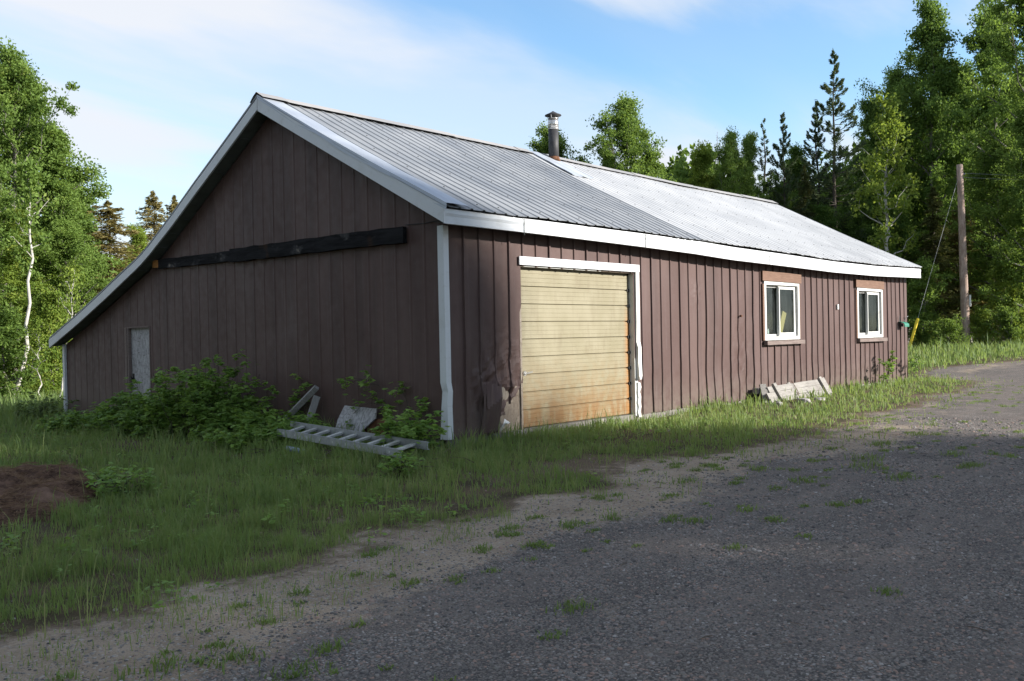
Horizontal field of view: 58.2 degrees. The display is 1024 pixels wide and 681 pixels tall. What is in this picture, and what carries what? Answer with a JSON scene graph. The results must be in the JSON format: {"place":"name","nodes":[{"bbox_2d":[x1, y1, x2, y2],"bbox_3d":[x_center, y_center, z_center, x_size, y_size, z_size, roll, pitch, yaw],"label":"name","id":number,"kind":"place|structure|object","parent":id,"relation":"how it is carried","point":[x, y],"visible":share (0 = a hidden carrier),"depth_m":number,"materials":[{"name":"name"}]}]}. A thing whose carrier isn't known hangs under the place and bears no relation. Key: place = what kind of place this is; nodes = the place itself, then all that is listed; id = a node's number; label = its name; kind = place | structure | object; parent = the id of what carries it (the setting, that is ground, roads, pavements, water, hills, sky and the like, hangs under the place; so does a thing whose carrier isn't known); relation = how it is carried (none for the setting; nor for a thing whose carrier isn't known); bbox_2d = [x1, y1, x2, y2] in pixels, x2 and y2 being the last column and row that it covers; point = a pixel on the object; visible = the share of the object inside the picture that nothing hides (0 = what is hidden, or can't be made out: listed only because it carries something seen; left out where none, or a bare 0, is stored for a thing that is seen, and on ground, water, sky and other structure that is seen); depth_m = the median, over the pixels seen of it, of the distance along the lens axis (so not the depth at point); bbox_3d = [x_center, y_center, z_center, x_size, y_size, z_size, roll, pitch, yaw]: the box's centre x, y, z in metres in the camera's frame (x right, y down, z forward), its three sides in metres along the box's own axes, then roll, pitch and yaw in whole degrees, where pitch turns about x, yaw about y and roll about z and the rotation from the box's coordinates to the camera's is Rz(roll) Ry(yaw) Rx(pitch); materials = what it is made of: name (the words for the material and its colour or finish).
{"place":"outdoors","nodes":[
{"label":"outdoors","id":0,"kind":"place"},
{"bbox_2d":[0,333,1023,680],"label":"ground","id":1,"kind":"structure","parent":0,"point":[58,623],"depth_m":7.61,"materials":[{"name":"green plant"}]},
{"bbox_2d":[0,300,50,399],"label":"young aspen","id":2,"kind":"object","parent":1,"relation":"on","point":[9,318],"visible":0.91,"depth_m":28.80,"materials":[{"name":"green plant"}]},
{"bbox_2d":[0,184,52,368],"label":"aspen tree","id":3,"kind":"object","parent":1,"relation":"on","point":[3,206],"visible":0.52,"depth_m":31.20,"materials":[{"name":"green plant"}]},
{"bbox_2d":[1,378,59,399],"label":"bush","id":4,"kind":"object","parent":1,"relation":"on","point":[26,387],"visible":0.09,"depth_m":31.99,"materials":[{"name":"green plant"}]},
{"bbox_2d":[0,155,63,394],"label":"birch tree","id":5,"kind":"object","parent":1,"relation":"on","point":[23,167],"visible":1,"depth_m":30.18,"materials":[{"name":"green plant"}]},
{"bbox_2d":[23,325,49,397],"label":"birch sapling","id":6,"kind":"object","parent":1,"relation":"on","point":[37,340],"visible":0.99,"depth_m":28.14,"materials":[{"name":"green plant"}]},
{"bbox_2d":[0,80,80,386],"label":"aspen tree","id":7,"kind":"object","parent":1,"relation":"on","point":[39,115],"visible":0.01,"depth_m":37.84,"materials":[{"name":"green plant"}]},
{"bbox_2d":[0,204,83,398],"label":"aspen tree","id":8,"kind":"object","parent":1,"relation":"on","point":[12,272],"visible":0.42,"depth_m":31.35,"materials":[{"name":"green plant"}]},
{"bbox_2d":[25,381,60,396],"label":"bush","id":9,"kind":"object","parent":1,"relation":"on","point":[36,388],"visible":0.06,"depth_m":31.74,"materials":[{"name":"green plant"}]},
{"bbox_2d":[11,391,77,421],"bbox_3d":[-10.731,1.666,20.849,2.176,0.981,1.181,-1,0,42],"label":"shrub","id":10,"kind":"object","parent":1,"relation":"on","point":[33,408],"visible":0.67,"depth_m":20.64,"materials":[{"name":"green plant"}]},
{"bbox_2d":[0,460,102,526],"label":"soil heap","id":11,"kind":"object","parent":1,"relation":"on","point":[22,485],"visible":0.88,"depth_m":8.73,"materials":[{"name":"soil"}]},
{"bbox_2d":[29,285,74,395],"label":"young aspen","id":12,"kind":"object","parent":1,"relation":"on","point":[49,328],"visible":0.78,"depth_m":30.14,"materials":[{"name":"green plant"}]},
{"bbox_2d":[0,35,104,380],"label":"aspen tree","id":13,"kind":"object","parent":1,"relation":"on","point":[18,78],"visible":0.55,"depth_m":33.83,"materials":[{"name":"green plant"}]},
{"bbox_2d":[0,257,127,377],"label":"woods","id":14,"kind":"object","parent":1,"relation":"on","point":[113,271],"depth_m":50.53,"materials":[{"name":"green plant"}]},
{"bbox_2d":[14,215,114,372],"bbox_3d":[-15.693,-1.112,32.948,3.968,6.893,3.817,-1,0,22],"label":"aspen tree","id":15,"kind":"object","parent":1,"relation":"on","point":[70,244],"visible":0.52,"depth_m":32.74,"materials":[{"name":"green plant"}]},
{"bbox_2d":[10,118,124,367],"bbox_3d":[-17.071,-2.936,34.820,4.703,10.861,5.176,-1,0,15],"label":"aspen tree","id":16,"kind":"object","parent":1,"relation":"on","point":[66,196],"visible":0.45,"depth_m":34.63,"materials":[{"name":"green plant"}]},
{"bbox_2d":[50,260,87,394],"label":"birch sapling","id":17,"kind":"object","parent":1,"relation":"on","point":[70,273],"visible":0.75,"depth_m":27.75,"materials":[{"name":"green plant"}]},
{"bbox_2d":[53,265,96,360],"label":"young aspen","id":18,"kind":"object","parent":1,"relation":"on","point":[82,280],"visible":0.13,"depth_m":33.73,"materials":[{"name":"green plant"}]},
{"bbox_2d":[64,180,117,290],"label":"aspen tree","id":19,"kind":"object","parent":1,"relation":"on","point":[92,209],"visible":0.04,"depth_m":39.09,"materials":[{"name":"green plant"}]},
{"bbox_2d":[43,200,142,379],"bbox_3d":[-16.820,-1.726,37.986,5.436,8.124,5.222,-1,0,-20],"label":"spruce tree","id":20,"kind":"object","parent":1,"relation":"on","point":[107,214],"visible":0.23,"depth_m":37.79,"materials":[{"name":"green plant"}]},
{"bbox_2d":[82,462,155,497],"bbox_3d":[-3.980,1.492,9.247,0.717,0.511,0.958,-1,0,-4],"label":"weed plant","id":21,"kind":"object","parent":1,"relation":"on","point":[105,479],"visible":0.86,"depth_m":9.22,"materials":[{"name":"green plant"}]},
{"bbox_2d":[117,223,149,261],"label":"aspen tree","id":22,"kind":"object","parent":1,"relation":"on","point":[139,239],"visible":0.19,"depth_m":42.12,"materials":[{"name":"green plant"}]},
{"bbox_2d":[35,381,238,438],"bbox_3d":[-6.597,1.258,16.385,5.866,1.172,2.320,-1,0,42],"label":"bramble bush","id":23,"kind":"object","parent":1,"relation":"on","point":[118,414],"visible":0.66,"depth_m":16.00,"materials":[{"name":"green plant"}]},
{"bbox_2d":[133,190,168,243],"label":"spruce tree","id":24,"kind":"object","parent":1,"relation":"on","point":[154,204],"visible":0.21,"depth_m":54.81,"materials":[{"name":"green plant"}]},
{"bbox_2d":[160,195,178,227],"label":"spruce tree","id":25,"kind":"object","parent":1,"relation":"on","point":[172,207],"visible":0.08,"depth_m":55.75,"materials":[{"name":"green plant"}]},
{"bbox_2d":[120,349,279,440],"bbox_3d":[-5.027,0.903,15.141,2.778,1.517,2.317,-1,0,42],"label":"bramble bush","id":26,"kind":"object","parent":1,"relation":"on","point":[212,402],"visible":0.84,"depth_m":14.79,"materials":[{"name":"green plant"}]},
{"bbox_2d":[188,404,333,453],"bbox_3d":[-3.749,1.384,13.626,2.454,0.766,1.838,-1,0,42],"label":"bramble bush","id":27,"kind":"object","parent":1,"relation":"on","point":[246,421],"visible":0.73,"depth_m":13.51,"materials":[{"name":"green plant"}]},
{"bbox_2d":[286,446,299,452],"bbox_3d":[-2.819,1.427,11.995,0.403,0.090,0.070,-1,0,42],"label":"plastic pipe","id":28,"kind":"object","parent":1,"relation":"on","point":[298,449],"visible":0.26,"depth_m":12.00,"materials":[{"name":"grey plastic"}]},
{"bbox_2d":[279,385,318,421],"bbox_3d":[-3.389,1.056,14.525,0.846,0.720,0.104,-1,0,26],"label":"wooden plank","id":29,"kind":"object","parent":1,"relation":"on","point":[308,395],"visible":0.68,"depth_m":14.43,"materials":[{"name":"grey wood"}]},
{"bbox_2d":[306,395,319,421],"bbox_3d":[-3.126,1.155,14.286,0.334,0.612,0.106,-1,0,-36],"label":"wooden post","id":30,"kind":"object","parent":1,"relation":"on","point":[314,404],"visible":0.46,"depth_m":14.28,"materials":[{"name":"grey wood"}]},
{"bbox_2d":[277,421,429,457],"bbox_3d":[-2.239,1.270,12.032,3.153,0.224,0.656,-1,0,42],"label":"ladder","id":31,"kind":"object","parent":1,"relation":"on","point":[386,449],"visible":0.9,"depth_m":11.89,"materials":[{"name":"wood"}]},
{"bbox_2d":[336,406,376,436],"bbox_3d":[-2.327,1.210,13.559,0.760,0.465,0.300,-1,0,42],"label":"board","id":32,"kind":"object","parent":1,"relation":"on","point":[360,417],"visible":0.7,"depth_m":13.56,"materials":[{"name":"grey wood"}]},
{"bbox_2d":[362,419,385,434],"bbox_3d":[-2.047,1.254,13.467,0.688,0.232,0.100,-1,0,42],"label":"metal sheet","id":33,"kind":"object","parent":1,"relation":"on","point":[373,424],"visible":0.43,"depth_m":13.40,"materials":[{"name":"metal"}]},
{"bbox_2d":[376,442,424,477],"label":"weed plant","id":34,"kind":"object","parent":1,"relation":"on","point":[394,463],"visible":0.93,"depth_m":9.91,"materials":[{"name":"green plant"}]},
{"bbox_2d":[0,410,809,610],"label":"leafy weeds","id":35,"kind":"object","parent":1,"relation":"on","point":[155,605],"visible":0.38,"depth_m":8.02,"materials":[{"name":"green plant"}]},
{"bbox_2d":[368,402,450,452],"bbox_3d":[-1.386,1.199,11.934,1.335,0.723,1.056,-1,0,42],"label":"bramble bush","id":36,"kind":"object","parent":1,"relation":"on","point":[416,431],"visible":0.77,"depth_m":11.81,"materials":[{"name":"green plant"}]},
{"bbox_2d":[49,92,921,446],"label":"barn","id":37,"kind":"structure","parent":1,"relation":"on","point":[463,284],"depth_m":15.63,"materials":[{"name":"brown wood"}]},
{"bbox_2d":[124,326,151,408],"bbox_3d":[-7.544,0.749,18.683,1.095,2.070,0.120,-1,0,42],"label":"side door","id":38,"kind":"structure","parent":37,"relation":"in","point":[136,339],"depth_m":18.76,"materials":[{"name":"grey wood"}]},
{"bbox_2d":[283,373,312,420],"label":"vine","id":39,"kind":"object","parent":37,"relation":"attached to","point":[295,398],"visible":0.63,"depth_m":14.71,"materials":[{"name":"green plant"}]},
{"bbox_2d":[338,365,428,426],"bbox_3d":[-1.879,0.860,13.214,1.957,1.025,0.473,-1,0,42],"label":"vine","id":40,"kind":"object","parent":37,"relation":"attached to","point":[418,413],"visible":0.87,"depth_m":13.26,"materials":[{"name":"green plant"}]},
{"bbox_2d":[520,267,630,427],"bbox_3d":[1.076,0.104,14.825,0.116,2.505,2.900,-1,0,42],"label":"garage door","id":41,"kind":"structure","parent":37,"relation":"in","point":[576,352],"depth_m":14.77,"materials":[{"name":"beige paint"}]},
{"bbox_2d":[776,311,785,333],"bbox_3d":[5.922,-0.309,20.277,0.100,0.702,0.391,-1,0,42],"label":"plank","id":42,"kind":"object","parent":37,"relation":"attached to","point":[782,317],"visible":0.57,"depth_m":20.27,"materials":[{"name":"yellow wood"}]},
{"bbox_2d":[761,271,804,344],"bbox_3d":[5.833,-0.691,19.915,0.197,1.557,1.881,-1,0,42],"label":"window","id":43,"kind":"structure","parent":37,"relation":"in","point":[785,281],"depth_m":19.87,"materials":[{"name":"white paint"}]},
{"bbox_2d":[855,279,887,341],"bbox_3d":[9.139,-0.756,23.531,0.196,1.568,1.901,-1,0,42],"label":"window","id":44,"kind":"structure","parent":37,"relation":"in","point":[869,287],"depth_m":23.51,"materials":[{"name":"white paint"}]},
{"bbox_2d":[0,360,1023,680],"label":"gravel yard","id":45,"kind":"structure","parent":1,"relation":"on","point":[996,374],"depth_m":5.62,"materials":[{"name":"grey gravel"}]},
{"bbox_2d":[46,385,1023,680],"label":"weed tufts","id":46,"kind":"object","parent":45,"relation":"on","point":[494,569],"visible":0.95,"depth_m":6.72,"materials":[{"name":"green plant"}]},
{"bbox_2d":[526,119,593,163],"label":"aspen tree","id":47,"kind":"object","parent":1,"relation":"on","point":[540,146],"visible":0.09,"depth_m":45.33,"materials":[{"name":"green plant"}]},
{"bbox_2d":[598,144,628,170],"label":"aspen tree","id":48,"kind":"object","parent":1,"relation":"on","point":[605,159],"visible":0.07,"depth_m":43.79,"materials":[{"name":"green plant"}]},
{"bbox_2d":[584,91,678,182],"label":"aspen tree","id":49,"kind":"object","parent":1,"relation":"on","point":[628,130],"visible":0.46,"depth_m":44.19,"materials":[{"name":"green plant"}]},
{"bbox_2d":[638,148,667,177],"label":"aspen tree","id":50,"kind":"object","parent":1,"relation":"on","point":[652,161],"visible":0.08,"depth_m":44.74,"materials":[{"name":"green plant"}]},
{"bbox_2d":[638,143,739,190],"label":"woods","id":51,"kind":"object","parent":1,"relation":"on","point":[678,171],"visible":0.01,"depth_m":56.72,"materials":[{"name":"green plant"}]},
{"bbox_2d":[684,139,725,189],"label":"aspen tree","id":52,"kind":"object","parent":1,"relation":"on","point":[701,157],"visible":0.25,"depth_m":49.14,"materials":[{"name":"green plant"}]},
{"bbox_2d":[706,126,756,243],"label":"aspen tree","id":53,"kind":"object","parent":1,"relation":"on","point":[732,158],"visible":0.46,"depth_m":48.49,"materials":[{"name":"green plant"}]},
{"bbox_2d":[736,129,775,198],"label":"aspen tree","id":54,"kind":"object","parent":1,"relation":"on","point":[749,154],"visible":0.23,"depth_m":49.76,"materials":[{"name":"green plant"}]},
{"bbox_2d":[756,118,772,193],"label":"pine tree","id":55,"kind":"object","parent":1,"relation":"on","point":[761,162],"visible":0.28,"depth_m":50.90,"materials":[{"name":"green plant"}]},
{"bbox_2d":[757,180,802,208],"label":"leafy tree","id":56,"kind":"object","parent":1,"relation":"on","point":[780,191],"visible":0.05,"depth_m":50.72,"materials":[{"name":"green plant"}]},
{"bbox_2d":[760,112,811,219],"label":"pine tree","id":57,"kind":"object","parent":1,"relation":"on","point":[781,164],"visible":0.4,"depth_m":49.80,"materials":[{"name":"green plant"}]},
{"bbox_2d":[752,376,831,402],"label":"plank gate","id":58,"kind":"structure","parent":1,"relation":"on","point":[775,391],"depth_m":19.34,"materials":[{"name":"grey wood"}]},
{"bbox_2d":[766,141,837,218],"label":"leafy tree","id":59,"kind":"object","parent":1,"relation":"on","point":[795,151],"visible":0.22,"depth_m":52.89,"materials":[{"name":"green plant"}]},
{"bbox_2d":[797,398,809,402],"bbox_3d":[5.875,1.214,18.517,0.301,0.117,0.229,-1,0,12],"label":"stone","id":60,"kind":"object","parent":1,"relation":"on","point":[805,399],"visible":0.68,"depth_m":18.44,"materials":[{"name":"white stone"}]},
{"bbox_2d":[793,164,816,219],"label":"spruce tree","id":61,"kind":"object","parent":1,"relation":"on","point":[805,188],"visible":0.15,"depth_m":49.85,"materials":[{"name":"green plant"}]},
{"bbox_2d":[794,99,839,222],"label":"pine tree","id":62,"kind":"object","parent":1,"relation":"on","point":[816,154],"visible":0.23,"depth_m":52.83,"materials":[{"name":"green plant"}]},
{"bbox_2d":[811,202,842,232],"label":"leafy tree","id":63,"kind":"object","parent":1,"relation":"on","point":[825,216],"visible":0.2,"depth_m":48.95,"materials":[{"name":"green plant"}]},
{"bbox_2d":[796,49,883,240],"bbox_3d":[18.017,-7.721,50.765,5.604,16.926,5.017,-1,0,20],"label":"pine tree","id":64,"kind":"object","parent":1,"relation":"on","point":[834,153],"visible":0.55,"depth_m":50.79,"materials":[{"name":"green plant"}]},
{"bbox_2d":[832,203,876,244],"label":"leafy tree","id":65,"kind":"object","parent":1,"relation":"on","point":[850,224],"visible":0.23,"depth_m":49.53,"materials":[{"name":"green plant"}]},
{"bbox_2d":[848,173,913,285],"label":"leafy tree","id":66,"kind":"object","parent":1,"relation":"on","point":[871,221],"visible":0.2,"depth_m":49.41,"materials":[{"name":"green plant"}]},
{"bbox_2d":[837,94,927,262],"bbox_3d":[20.997,-6.785,52.975,5.669,14.906,5.051,-1,0,19],"label":"leafy tree","id":67,"kind":"object","parent":1,"relation":"on","point":[868,111],"visible":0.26,"depth_m":52.86,"materials":[{"name":"green plant"}]},
{"bbox_2d":[845,87,923,345],"bbox_3d":[18.703,-5.892,45.839,3.815,13.360,4.136,-1,0,45],"label":"aspen tree","id":68,"kind":"object","parent":1,"relation":"on","point":[887,132],"visible":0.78,"depth_m":45.48,"materials":[{"name":"green plant"}]},
{"bbox_2d":[759,75,1023,341],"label":"woods","id":69,"kind":"object","parent":1,"relation":"on","point":[846,198],"visible":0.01,"depth_m":58.10,"materials":[{"name":"green plant"}]},
{"bbox_2d":[877,351,924,382],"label":"shrub","id":70,"kind":"object","parent":1,"relation":"on","point":[891,365],"visible":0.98,"depth_m":23.63,"materials":[{"name":"green plant"}]},
{"bbox_2d":[853,62,954,342],"bbox_3d":[22.636,-7.850,54.143,5.321,16.973,5.822,-1,0,12],"label":"leafy tree","id":71,"kind":"object","parent":1,"relation":"on","point":[893,76],"visible":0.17,"depth_m":53.67,"materials":[{"name":"green plant"}]},
{"bbox_2d":[864,202,943,328],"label":"leafy tree","id":72,"kind":"object","parent":1,"relation":"on","point":[903,232],"visible":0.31,"depth_m":48.52,"materials":[{"name":"green plant"}]},
{"bbox_2d":[908,313,949,346],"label":"bush","id":73,"kind":"object","parent":1,"relation":"on","point":[928,334],"visible":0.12,"depth_m":46.77,"materials":[{"name":"green plant"}]},
{"bbox_2d":[906,252,954,347],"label":"young aspen","id":74,"kind":"object","parent":1,"relation":"on","point":[929,297],"visible":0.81,"depth_m":44.53,"materials":[{"name":"green plant"}]},
{"bbox_2d":[885,0,987,314],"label":"leafy tree","id":75,"kind":"object","parent":1,"relation":"on","point":[932,38],"visible":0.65,"depth_m":51.85,"materials":[{"name":"green plant"}]},
{"bbox_2d":[907,186,971,345],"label":"spruce tree","id":76,"kind":"object","parent":1,"relation":"on","point":[932,221],"visible":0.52,"depth_m":48.67,"materials":[{"name":"green plant"}]},
{"bbox_2d":[924,314,973,347],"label":"bush","id":77,"kind":"object","parent":1,"relation":"on","point":[950,326],"visible":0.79,"depth_m":42.81,"materials":[{"name":"green plant"}]},
{"bbox_2d":[909,59,1005,341],"bbox_3d":[26.959,-8.105,55.190,5.991,17.289,6.723,-1,0,-29],"label":"leafy tree","id":78,"kind":"object","parent":1,"relation":"on","point":[963,87],"visible":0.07,"depth_m":54.39,"materials":[{"name":"green plant"}]},
{"bbox_2d":[909,164,1021,346],"bbox_3d":[30.898,-4.064,44.012,25.107,9.056,1.145,-1,0,-2],"label":"utility pole","id":79,"kind":"object","parent":1,"relation":"on","point":[965,300],"visible":0.88,"depth_m":43.84,"materials":[{"name":"wood"}]},
{"bbox_2d":[939,205,993,343],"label":"spruce tree","id":80,"kind":"object","parent":1,"relation":"on","point":[954,236],"visible":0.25,"depth_m":49.73,"materials":[{"name":"green plant"}]},
{"bbox_2d":[922,0,1022,307],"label":"leafy tree","id":81,"kind":"object","parent":1,"relation":"on","point":[986,67],"visible":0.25,"depth_m":50.40,"materials":[{"name":"green plant"}]},
{"bbox_2d":[934,134,1023,341],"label":"aspen tree","id":82,"kind":"object","parent":1,"relation":"on","point":[997,181],"visible":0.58,"depth_m":46.75,"materials":[{"name":"green plant"}]},
{"bbox_2d":[960,303,1003,346],"bbox_3d":[22.477,-0.511,44.027,1.967,2.550,2.351,-1,0,-1],"label":"bush","id":83,"kind":"object","parent":1,"relation":"on","point":[979,328],"visible":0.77,"depth_m":43.82,"materials":[{"name":"green plant"}]},
{"bbox_2d":[953,216,1014,343],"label":"spruce tree","id":84,"kind":"object","parent":1,"relation":"on","point":[989,246],"visible":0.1,"depth_m":49.04,"materials":[{"name":"green plant"}]},
{"bbox_2d":[955,0,1023,287],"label":"aspen tree","id":85,"kind":"object","parent":1,"relation":"on","point":[1010,17],"visible":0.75,"depth_m":46.39,"materials":[{"name":"green plant"}]},
{"bbox_2d":[975,101,1023,310],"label":"aspen tree","id":86,"kind":"object","parent":1,"relation":"on","point":[1008,223],"visible":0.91,"depth_m":43.98,"materials":[{"name":"green plant"}]},
{"bbox_2d":[980,299,1023,346],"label":"bush","id":87,"kind":"object","parent":1,"relation":"on","point":[1005,314],"visible":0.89,"depth_m":42.87,"materials":[{"name":"green plant"}]},
{"bbox_2d":[980,262,1023,341],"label":"young aspen","id":88,"kind":"object","parent":1,"relation":"on","point":[1002,286],"visible":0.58,"depth_m":44.34,"materials":[{"name":"green plant"}]},
{"bbox_2d":[1002,308,1023,343],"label":"bush","id":89,"kind":"object","parent":1,"relation":"on","point":[1020,314],"visible":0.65,"depth_m":42.81,"materials":[{"name":"green plant"}]},
{"bbox_2d":[0,0,1023,257],"label":"sky","id":90,"kind":"structure","parent":0,"point":[163,84],"materials":[{"name":"blue"}]},
{"bbox_2d":[174,428,1018,662],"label":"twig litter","id":91,"kind":"object","parent":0,"point":[753,534],"visible":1,"depth_m":5.98,"materials":[{"name":"brown wood"}]}
]}

